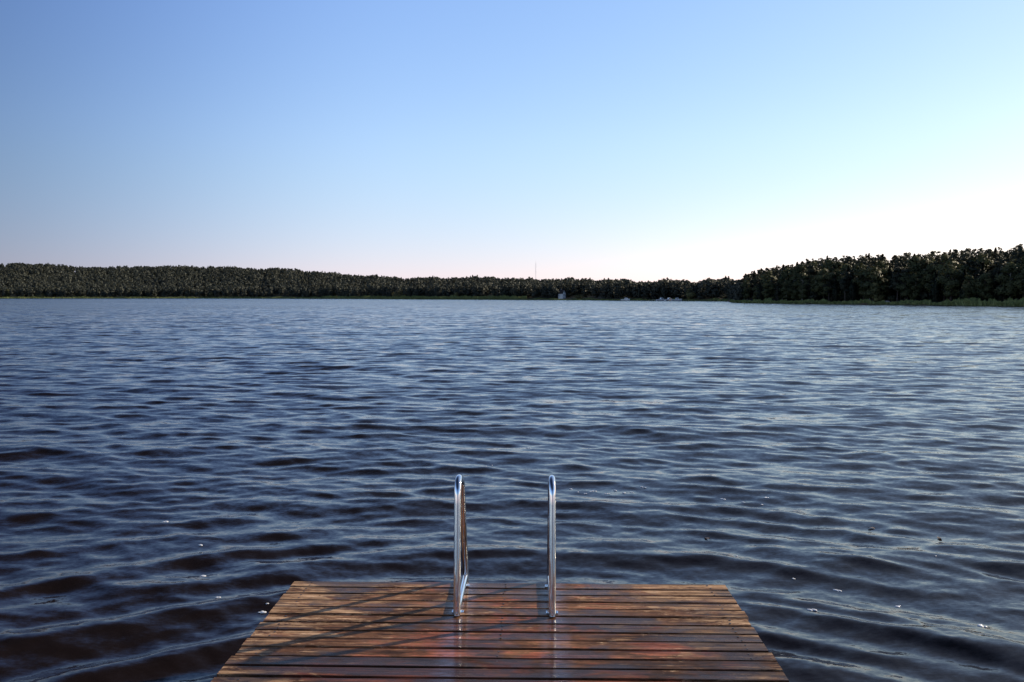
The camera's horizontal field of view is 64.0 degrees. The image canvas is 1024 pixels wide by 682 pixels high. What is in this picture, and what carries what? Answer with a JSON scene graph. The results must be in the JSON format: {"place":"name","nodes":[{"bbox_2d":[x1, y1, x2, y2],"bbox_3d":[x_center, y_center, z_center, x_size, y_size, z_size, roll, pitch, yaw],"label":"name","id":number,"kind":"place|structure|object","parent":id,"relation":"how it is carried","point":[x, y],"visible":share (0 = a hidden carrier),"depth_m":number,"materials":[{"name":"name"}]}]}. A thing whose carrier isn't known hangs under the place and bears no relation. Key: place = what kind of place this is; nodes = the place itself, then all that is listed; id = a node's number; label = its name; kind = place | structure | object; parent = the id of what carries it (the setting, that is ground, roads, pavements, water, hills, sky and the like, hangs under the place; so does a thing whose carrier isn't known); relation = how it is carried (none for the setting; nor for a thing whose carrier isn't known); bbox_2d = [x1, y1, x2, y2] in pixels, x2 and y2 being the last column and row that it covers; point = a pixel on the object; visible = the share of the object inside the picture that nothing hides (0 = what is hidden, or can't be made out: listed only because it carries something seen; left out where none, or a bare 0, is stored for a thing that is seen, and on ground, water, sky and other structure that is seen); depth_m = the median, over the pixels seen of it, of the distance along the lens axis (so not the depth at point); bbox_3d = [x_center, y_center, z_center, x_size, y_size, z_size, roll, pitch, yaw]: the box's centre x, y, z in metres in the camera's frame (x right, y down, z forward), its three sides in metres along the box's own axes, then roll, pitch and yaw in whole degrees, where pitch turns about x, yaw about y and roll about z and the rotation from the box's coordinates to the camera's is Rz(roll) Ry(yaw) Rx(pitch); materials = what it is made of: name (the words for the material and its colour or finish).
{"place":"outdoors","nodes":[
{"label":"outdoors","id":0,"kind":"place"},
{"bbox_2d":[0,299,1023,681],"bbox_3d":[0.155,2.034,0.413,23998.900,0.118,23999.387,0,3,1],"label":"lake water","id":1,"kind":"structure","parent":0,"point":[264,451],"depth_m":9.99,"materials":[{"name":"blue liquid"}]},
{"bbox_2d":[0,296,321,298],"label":"reeds","id":2,"kind":"object","parent":1,"relation":"in","point":[136,297],"visible":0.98,"depth_m":867.39,"materials":[{"name":"green plant"}]},
{"bbox_2d":[322,295,526,299],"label":"reeds","id":3,"kind":"object","parent":1,"relation":"in","point":[489,297],"visible":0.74,"depth_m":607.95,"materials":[{"name":"green plant"}]},
{"bbox_2d":[211,581,788,681],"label":"jetty","id":4,"kind":"object","parent":1,"relation":"on","point":[310,631],"visible":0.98,"depth_m":3.99,"materials":[{"name":"brown reddish-brown stained wood planks"}]},
{"bbox_2d":[452,474,557,616],"bbox_3d":[-0.031,1.627,4.567,0.555,1.858,0.676,0,3,1],"label":"bathing ladder","id":5,"kind":"object","parent":4,"relation":"attached to","point":[460,537],"visible":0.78,"depth_m":4.25,"materials":[{"name":"metal"}]},
{"bbox_2d":[527,298,727,300],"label":"reeds","id":6,"kind":"object","parent":1,"relation":"in","point":[713,299],"visible":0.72,"depth_m":434.72,"materials":[{"name":"green plant"}]},
{"bbox_2d":[729,297,805,303],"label":"reeds","id":7,"kind":"object","parent":1,"relation":"in","point":[770,300],"visible":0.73,"depth_m":253.03,"materials":[{"name":"green plant"}]},
{"bbox_2d":[804,299,944,304],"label":"reeds","id":8,"kind":"object","parent":1,"relation":"in","point":[900,302],"visible":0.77,"depth_m":219.85,"materials":[{"name":"green plant"}]},
{"bbox_2d":[945,297,1023,305],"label":"reeds","id":9,"kind":"object","parent":1,"relation":"in","point":[972,301],"visible":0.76,"depth_m":187.59,"materials":[{"name":"green plant"}]},
{"bbox_2d":[0,0,1023,281],"label":"sky","id":10,"kind":"structure","parent":0,"point":[636,140],"materials":[{"name":"blue"}]},
{"bbox_2d":[2,275,1022,304],"bbox_3d":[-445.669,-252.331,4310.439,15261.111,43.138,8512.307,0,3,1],"label":"hills","id":11,"kind":"structure","parent":0,"point":[548,297],"depth_m":517.44,"materials":[{"name":"green plant"}]},
{"bbox_2d":[0,262,743,300],"bbox_3d":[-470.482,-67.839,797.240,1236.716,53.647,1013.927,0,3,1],"label":"forest","id":12,"kind":"object","parent":11,"relation":"on","point":[22,279],"visible":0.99,"depth_m":875.00,"materials":[{"name":"green plant"}]},
{"bbox_2d":[391,290,402,296],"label":"bush","id":13,"kind":"object","parent":11,"relation":"on","point":[398,294],"visible":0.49,"depth_m":661.57,"materials":[{"name":"green plant"}]},
{"bbox_2d":[558,289,565,298],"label":"cottage","id":14,"kind":"structure","parent":11,"relation":"on","point":[561,294],"depth_m":512.18,"materials":[{"name":"white paint"}]},
{"bbox_2d":[573,295,584,298],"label":"bush","id":15,"kind":"object","parent":11,"relation":"on","point":[579,296],"visible":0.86,"depth_m":485.47,"materials":[{"name":"green plant"}]},
{"bbox_2d":[685,289,695,298],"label":"bush","id":16,"kind":"object","parent":11,"relation":"on","point":[690,295],"visible":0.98,"depth_m":402.67,"materials":[{"name":"green plant"}]},
{"bbox_2d":[741,280,751,299],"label":"birch tree","id":17,"kind":"object","parent":11,"relation":"on","point":[746,284],"visible":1,"depth_m":278.88,"materials":[{"name":"green plant"}]},
{"bbox_2d":[750,277,753,298],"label":"pine tree","id":18,"kind":"object","parent":11,"relation":"on","point":[752,282],"visible":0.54,"depth_m":282.58,"materials":[{"name":"green plant"}]},
{"bbox_2d":[754,277,762,291],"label":"pine tree","id":19,"kind":"object","parent":11,"relation":"on","point":[756,281],"visible":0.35,"depth_m":277.62,"materials":[{"name":"green plant"}]},
{"bbox_2d":[759,274,775,298],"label":"birch tree","id":20,"kind":"object","parent":11,"relation":"on","point":[764,280],"visible":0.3,"depth_m":269.75,"materials":[{"name":"green plant"}]},
{"bbox_2d":[762,280,774,297],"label":"birch tree","id":21,"kind":"object","parent":11,"relation":"on","point":[769,290],"visible":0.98,"depth_m":262.56,"materials":[{"name":"green plant"}]},
{"bbox_2d":[759,270,777,285],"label":"birch tree","id":22,"kind":"object","parent":11,"relation":"on","point":[764,275],"visible":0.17,"depth_m":272.87,"materials":[{"name":"green plant"}]},
{"bbox_2d":[774,276,787,299],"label":"birch tree","id":23,"kind":"object","parent":11,"relation":"on","point":[781,281],"visible":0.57,"depth_m":258.95,"materials":[{"name":"green plant"}]},
{"bbox_2d":[780,267,791,296],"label":"birch tree","id":24,"kind":"object","parent":11,"relation":"on","point":[784,272],"visible":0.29,"depth_m":261.19,"materials":[{"name":"green plant"}]},
{"bbox_2d":[787,281,799,300],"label":"birch tree","id":25,"kind":"object","parent":11,"relation":"on","point":[793,291],"visible":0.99,"depth_m":250.86,"materials":[{"name":"green plant"}]},
{"bbox_2d":[785,267,803,299],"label":"birch tree","id":26,"kind":"object","parent":11,"relation":"on","point":[792,272],"visible":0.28,"depth_m":257.13,"materials":[{"name":"green plant"}]},
{"bbox_2d":[793,273,809,299],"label":"birch tree","id":27,"kind":"object","parent":11,"relation":"on","point":[803,276],"visible":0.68,"depth_m":249.54,"materials":[{"name":"green plant"}]},
{"bbox_2d":[797,284,807,299],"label":"birch tree","id":28,"kind":"object","parent":11,"relation":"on","point":[802,295],"visible":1,"depth_m":246.43,"materials":[{"name":"green plant"}]},
{"bbox_2d":[793,264,812,299],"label":"birch tree","id":29,"kind":"object","parent":11,"relation":"on","point":[800,268],"visible":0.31,"depth_m":254.84,"materials":[{"name":"green plant"}]},
{"bbox_2d":[804,261,818,279],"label":"pine tree","id":30,"kind":"object","parent":11,"relation":"on","point":[813,271],"visible":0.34,"depth_m":252.86,"materials":[{"name":"green plant"}]},
{"bbox_2d":[806,262,820,274],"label":"birch tree","id":31,"kind":"object","parent":11,"relation":"on","point":[813,263],"visible":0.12,"depth_m":258.71,"materials":[{"name":"green plant"}]},
{"bbox_2d":[810,274,820,296],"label":"birch tree","id":32,"kind":"object","parent":11,"relation":"on","point":[813,280],"visible":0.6,"depth_m":246.57,"materials":[{"name":"green plant"}]},
{"bbox_2d":[811,268,834,298],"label":"birch tree","id":33,"kind":"object","parent":11,"relation":"on","point":[823,277],"visible":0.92,"depth_m":242.56,"materials":[{"name":"green plant"}]},
{"bbox_2d":[817,260,836,274],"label":"birch tree","id":34,"kind":"object","parent":11,"relation":"on","point":[829,264],"visible":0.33,"depth_m":247.42,"materials":[{"name":"green plant"}]},
{"bbox_2d":[826,272,837,299],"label":"pine tree","id":35,"kind":"object","parent":11,"relation":"on","point":[833,279],"visible":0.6,"depth_m":242.50,"materials":[{"name":"green plant"}]},
{"bbox_2d":[827,267,839,298],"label":"birch tree","id":36,"kind":"object","parent":11,"relation":"on","point":[831,269],"visible":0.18,"depth_m":245.37,"materials":[{"name":"green plant"}]},
{"bbox_2d":[831,261,842,292],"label":"birch tree","id":37,"kind":"object","parent":11,"relation":"on","point":[838,265],"visible":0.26,"depth_m":246.15,"materials":[{"name":"green plant"}]},
{"bbox_2d":[835,264,852,284],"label":"birch tree","id":38,"kind":"object","parent":11,"relation":"on","point":[845,267],"visible":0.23,"depth_m":242.45,"materials":[{"name":"green plant"}]},
{"bbox_2d":[838,269,850,300],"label":"pine tree","id":39,"kind":"object","parent":11,"relation":"on","point":[843,282],"visible":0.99,"depth_m":234.33,"materials":[{"name":"green plant"}]},
{"bbox_2d":[839,265,850,299],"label":"spruce tree","id":40,"kind":"object","parent":11,"relation":"on","point":[849,280],"visible":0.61,"depth_m":236.51,"materials":[{"name":"green plant"}]},
{"bbox_2d":[842,257,853,266],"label":"pine tree","id":41,"kind":"object","parent":11,"relation":"on","point":[849,260],"visible":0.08,"depth_m":249.31,"materials":[{"name":"green plant"}]},
{"bbox_2d":[847,271,858,300],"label":"spruce tree","id":42,"kind":"object","parent":11,"relation":"on","point":[851,290],"visible":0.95,"depth_m":231.74,"materials":[{"name":"green plant"}]},
{"bbox_2d":[848,277,858,296],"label":"birch tree","id":43,"kind":"object","parent":11,"relation":"on","point":[857,288],"visible":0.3,"depth_m":234.25,"materials":[{"name":"green plant"}]},
{"bbox_2d":[850,263,868,299],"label":"birch tree","id":44,"kind":"object","parent":11,"relation":"on","point":[857,267],"visible":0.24,"depth_m":236.78,"materials":[{"name":"green plant"}]},
{"bbox_2d":[851,268,870,299],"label":"birch tree","id":45,"kind":"object","parent":11,"relation":"on","point":[862,279],"visible":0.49,"depth_m":230.65,"materials":[{"name":"green plant"}]},
{"bbox_2d":[865,259,877,267],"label":"pine tree","id":46,"kind":"object","parent":11,"relation":"on","point":[872,261],"visible":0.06,"depth_m":246.10,"materials":[{"name":"green plant"}]},
{"bbox_2d":[859,267,886,300],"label":"birch tree","id":47,"kind":"object","parent":11,"relation":"on","point":[878,278],"visible":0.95,"depth_m":225.20,"materials":[{"name":"green plant"}]},
{"bbox_2d":[868,282,884,301],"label":"bush","id":48,"kind":"object","parent":11,"relation":"on","point":[877,298],"visible":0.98,"depth_m":224.71,"materials":[{"name":"green plant"}]},
{"bbox_2d":[733,244,1022,301],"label":"forest","id":49,"kind":"object","parent":11,"relation":"on","point":[989,253],"visible":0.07,"depth_m":245.07,"materials":[{"name":"green plant"}]},
{"bbox_2d":[866,261,894,293],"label":"birch tree","id":50,"kind":"object","parent":11,"relation":"on","point":[881,265],"visible":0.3,"depth_m":229.59,"materials":[{"name":"green plant"}]},
{"bbox_2d":[877,256,888,264],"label":"pine tree","id":51,"kind":"object","parent":11,"relation":"on","point":[881,259],"visible":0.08,"depth_m":238.22,"materials":[{"name":"green plant"}]},
{"bbox_2d":[879,277,889,296],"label":"birch tree","id":52,"kind":"object","parent":11,"relation":"on","point":[885,289],"visible":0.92,"depth_m":225.53,"materials":[{"name":"green plant"}]},
{"bbox_2d":[885,264,895,298],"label":"spruce tree","id":53,"kind":"object","parent":11,"relation":"on","point":[889,274],"visible":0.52,"depth_m":228.45,"materials":[{"name":"green plant"}]},
{"bbox_2d":[888,267,902,301],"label":"pine tree","id":54,"kind":"object","parent":11,"relation":"on","point":[893,280],"visible":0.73,"depth_m":219.65,"materials":[{"name":"green plant"}]},
{"bbox_2d":[893,259,906,299],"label":"pine tree","id":55,"kind":"object","parent":11,"relation":"on","point":[902,263],"visible":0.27,"depth_m":228.53,"materials":[{"name":"green plant"}]},
{"bbox_2d":[904,255,923,293],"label":"birch tree","id":56,"kind":"object","parent":11,"relation":"on","point":[913,264],"visible":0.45,"depth_m":218.60,"materials":[{"name":"green plant"}]},
{"bbox_2d":[913,258,932,290],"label":"birch tree","id":57,"kind":"object","parent":11,"relation":"on","point":[924,262],"visible":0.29,"depth_m":218.58,"materials":[{"name":"green plant"}]},
{"bbox_2d":[917,264,939,298],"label":"birch tree","id":58,"kind":"object","parent":11,"relation":"on","point":[928,277],"visible":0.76,"depth_m":214.74,"materials":[{"name":"green plant"}]},
{"bbox_2d":[928,271,941,302],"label":"spruce tree","id":59,"kind":"object","parent":11,"relation":"on","point":[936,292],"visible":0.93,"depth_m":208.92,"materials":[{"name":"green plant"}]},
{"bbox_2d":[927,256,943,299],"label":"pine tree","id":60,"kind":"object","parent":11,"relation":"on","point":[937,258],"visible":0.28,"depth_m":215.99,"materials":[{"name":"green plant"}]},
{"bbox_2d":[929,254,958,300],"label":"birch tree","id":61,"kind":"object","parent":11,"relation":"on","point":[945,264],"visible":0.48,"depth_m":211.09,"materials":[{"name":"green plant"}]},
{"bbox_2d":[935,265,962,300],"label":"birch tree","id":62,"kind":"object","parent":11,"relation":"on","point":[952,285],"visible":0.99,"depth_m":203.71,"materials":[{"name":"green plant"}]},
{"bbox_2d":[947,253,965,274],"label":"pine tree","id":63,"kind":"object","parent":11,"relation":"on","point":[962,262],"visible":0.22,"depth_m":211.49,"materials":[{"name":"green plant"}]},
{"bbox_2d":[951,264,974,295],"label":"birch tree","id":64,"kind":"object","parent":11,"relation":"on","point":[961,267],"visible":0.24,"depth_m":206.74,"materials":[{"name":"green plant"}]},
{"bbox_2d":[955,268,971,299],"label":"spruce tree","id":65,"kind":"object","parent":11,"relation":"on","point":[963,278],"visible":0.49,"depth_m":201.55,"materials":[{"name":"green plant"}]},
{"bbox_2d":[961,275,978,298],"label":"birch tree","id":66,"kind":"object","parent":11,"relation":"on","point":[968,287],"visible":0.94,"depth_m":198.23,"materials":[{"name":"green plant"}]},
{"bbox_2d":[963,256,979,276],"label":"pine tree","id":67,"kind":"object","parent":11,"relation":"on","point":[968,262],"visible":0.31,"depth_m":207.22,"materials":[{"name":"green plant"}]},
{"bbox_2d":[968,259,980,282],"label":"pine tree","id":68,"kind":"object","parent":11,"relation":"on","point":[971,269],"visible":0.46,"depth_m":204.77,"materials":[{"name":"green plant"}]},
{"bbox_2d":[967,253,993,291],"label":"birch tree","id":69,"kind":"object","parent":11,"relation":"on","point":[981,258],"visible":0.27,"depth_m":206.53,"materials":[{"name":"green plant"}]},
{"bbox_2d":[973,262,991,300],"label":"spruce tree","id":70,"kind":"object","parent":11,"relation":"on","point":[982,270],"visible":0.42,"depth_m":197.97,"materials":[{"name":"green plant"}]},
{"bbox_2d":[971,272,995,300],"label":"birch tree","id":71,"kind":"object","parent":11,"relation":"on","point":[982,288],"visible":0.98,"depth_m":194.78,"materials":[{"name":"green plant"}]},
{"bbox_2d":[986,271,999,297],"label":"pine tree","id":72,"kind":"object","parent":11,"relation":"on","point":[995,282],"visible":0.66,"depth_m":195.13,"materials":[{"name":"green plant"}]},
{"bbox_2d":[988,256,1005,275],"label":"pine tree","id":73,"kind":"object","parent":11,"relation":"on","point":[996,263],"visible":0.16,"depth_m":202.34,"materials":[{"name":"green plant"}]},
{"bbox_2d":[989,259,1007,285],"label":"pine tree","id":74,"kind":"object","parent":11,"relation":"on","point":[998,269],"visible":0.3,"depth_m":198.26,"materials":[{"name":"green plant"}]},
{"bbox_2d":[993,262,1023,297],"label":"birch tree","id":75,"kind":"object","parent":11,"relation":"on","point":[1011,267],"visible":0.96,"depth_m":188.46,"materials":[{"name":"green plant"}]},
{"bbox_2d":[1009,256,1023,291],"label":"birch tree","id":76,"kind":"object","parent":11,"relation":"on","point":[1018,271],"visible":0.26,"depth_m":190.37,"materials":[{"name":"green plant"}]},
{"bbox_2d":[1010,245,1023,296],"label":"pine tree","id":77,"kind":"object","parent":11,"relation":"on","point":[1019,255],"visible":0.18,"depth_m":198.81,"materials":[{"name":"green plant"}]},
{"bbox_2d":[1012,268,1023,297],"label":"birch tree","id":78,"kind":"object","parent":11,"relation":"on","point":[1020,284],"visible":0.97,"depth_m":185.92,"materials":[{"name":"green plant"}]},
{"bbox_2d":[1013,248,1023,298],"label":"pine tree","id":79,"kind":"object","parent":11,"relation":"on","point":[1019,250],"visible":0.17,"depth_m":194.09,"materials":[{"name":"green plant"}]}
]}

